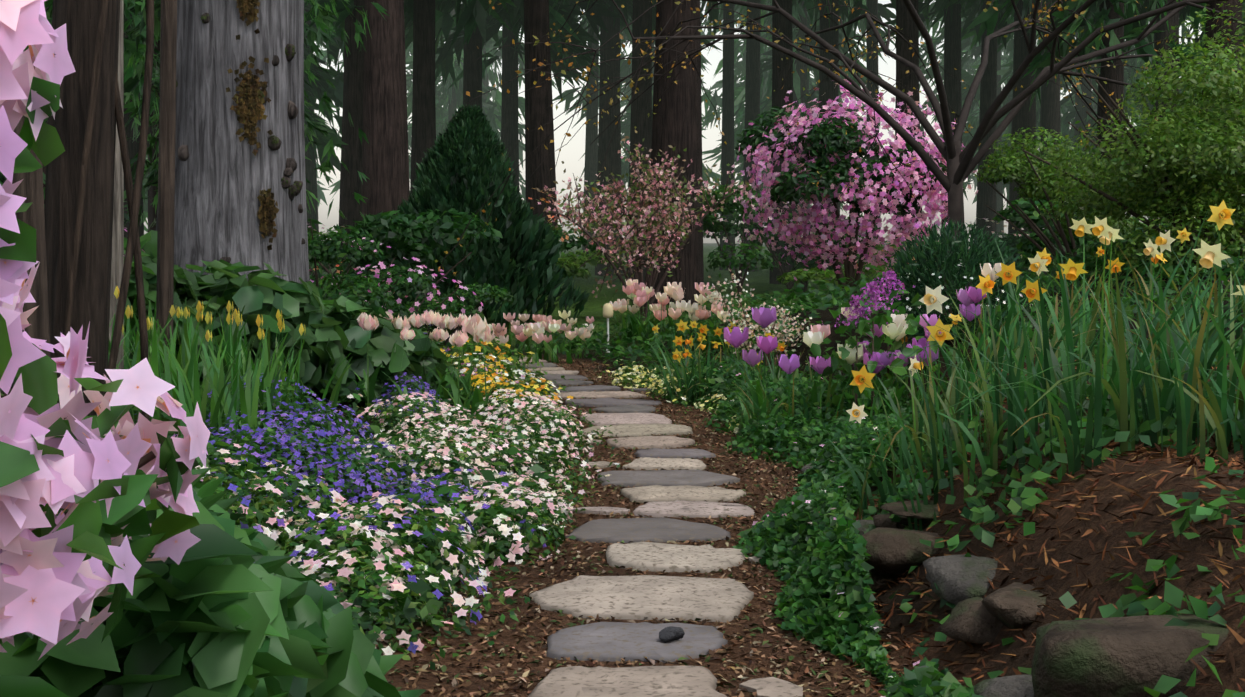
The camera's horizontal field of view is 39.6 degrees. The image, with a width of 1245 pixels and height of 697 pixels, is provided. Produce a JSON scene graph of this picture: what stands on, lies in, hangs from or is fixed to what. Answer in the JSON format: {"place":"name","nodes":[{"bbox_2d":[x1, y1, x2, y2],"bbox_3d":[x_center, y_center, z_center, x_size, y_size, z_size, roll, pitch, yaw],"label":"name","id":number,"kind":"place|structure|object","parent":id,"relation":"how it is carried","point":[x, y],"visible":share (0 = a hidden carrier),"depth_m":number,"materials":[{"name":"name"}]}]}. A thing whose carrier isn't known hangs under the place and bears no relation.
{"place":"outdoors","nodes":[
{"label":"outdoors","id":0,"kind":"place"},
{"bbox_2d":[1,243,1244,696],"bbox_3d":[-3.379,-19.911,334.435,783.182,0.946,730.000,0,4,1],"label":"ground","id":1,"kind":"structure","parent":0,"point":[1095,571],"depth_m":3.94,"materials":[{"name":"brown soil"}]},
{"bbox_2d":[5,0,176,420],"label":"tree trunk","id":2,"kind":"object","parent":1,"relation":"on","point":[76,222],"visible":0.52,"depth_m":5.42,"materials":[{"name":"brown wood"}]},
{"bbox_2d":[0,0,388,277],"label":"conifer","id":3,"kind":"object","parent":1,"relation":"on","point":[325,27],"visible":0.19,"depth_m":13.21,"materials":[{"name":"green plant"}]},
{"bbox_2d":[0,46,425,696],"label":"plant leaves","id":4,"kind":"object","parent":1,"relation":"on","point":[226,608],"visible":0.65,"depth_m":1.99,"materials":[{"name":"green plant"}]},
{"bbox_2d":[0,0,248,659],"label":"flowers","id":5,"kind":"object","parent":4,"relation":"on","point":[52,586],"depth_m":1.50,"materials":[{"name":"pink plant"}]},
{"bbox_2d":[156,0,309,285],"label":"tree","id":6,"kind":"object","parent":1,"relation":"on","point":[240,186],"visible":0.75,"depth_m":8.61,"materials":[{"name":"grey wood"}]},
{"bbox_2d":[4,295,494,464],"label":"grass-like leaves","id":7,"kind":"object","parent":1,"relation":"on","point":[234,362],"visible":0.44,"depth_m":6.48,"materials":[{"name":"green plant"}]},
{"bbox_2d":[1,230,619,669],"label":"bed","id":8,"kind":"object","parent":1,"relation":"on","point":[335,334],"depth_m":6.10,"materials":[{"name":"plant"}]},
{"bbox_2d":[603,303,612,352],"bbox_3d":[-0.123,-0.150,14.672,0.092,0.470,0.092,0,4,1],"label":"garden light","id":9,"kind":"object","parent":1,"relation":"on","point":[607,310],"visible":0.85,"depth_m":14.64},
{"bbox_2d":[42,0,1241,304],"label":"forest trunks","id":10,"kind":"object","parent":1,"relation":"on","point":[374,92],"visible":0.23,"depth_m":30.57,"materials":[{"name":"brown wood"}]},
{"bbox_2d":[4,0,1244,244],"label":"forest conifer foliage","id":11,"kind":"object","parent":10,"relation":"attached to","point":[490,22],"visible":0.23,"depth_m":40.16,"materials":[{"name":"green plant"}]},
{"bbox_2d":[375,351,1244,696],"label":"mulch chips","id":12,"kind":"object","parent":1,"relation":"on","point":[1167,455],"visible":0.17,"depth_m":4.01,"materials":[{"name":"brown wood"}]},
{"bbox_2d":[426,0,1244,296],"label":"arching tree branches","id":13,"kind":"object","parent":1,"relation":"on","point":[962,165],"visible":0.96,"depth_m":12.79,"materials":[{"name":"brown wood"}]},
{"bbox_2d":[434,0,1244,286],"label":"tree leaves","id":14,"kind":"object","parent":13,"relation":"attached to","point":[1059,8],"visible":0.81,"depth_m":13.41,"materials":[{"name":"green plant"}]},
{"bbox_2d":[442,210,1244,530],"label":"grass-like leaves","id":15,"kind":"object","parent":1,"relation":"on","point":[1182,378],"visible":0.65,"depth_m":4.66,"materials":[{"name":"green plant"}]},
{"bbox_2d":[450,200,1244,696],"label":"bed","id":16,"kind":"object","parent":1,"relation":"on","point":[822,559],"depth_m":5.31,"materials":[{"name":"green plant"}]},
{"bbox_2d":[801,463,1228,696],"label":"rocks","id":17,"kind":"object","parent":1,"relation":"on","point":[1131,656],"visible":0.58,"depth_m":2.79,"materials":[{"name":"grey stone"}]},
{"bbox_2d":[487,356,802,696],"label":"flagstone path","id":18,"kind":"structure","parent":0,"point":[675,492],"depth_m":4.82,"materials":[{"name":"grey stone"}]},
{"bbox_2d":[659,626,684,642],"bbox_3d":[0.116,0.672,4.057,0.061,0.037,0.042,0,4,1],"label":"pebble","id":19,"kind":"object","parent":18,"relation":"on","point":[669,634],"visible":1,"depth_m":4.04,"materials":[{"name":"grey stone"}]},
{"bbox_2d":[144,0,1242,242],"label":"sky","id":20,"kind":"structure","parent":0,"point":[570,153],"materials":[{"name":"white"}]}
]}

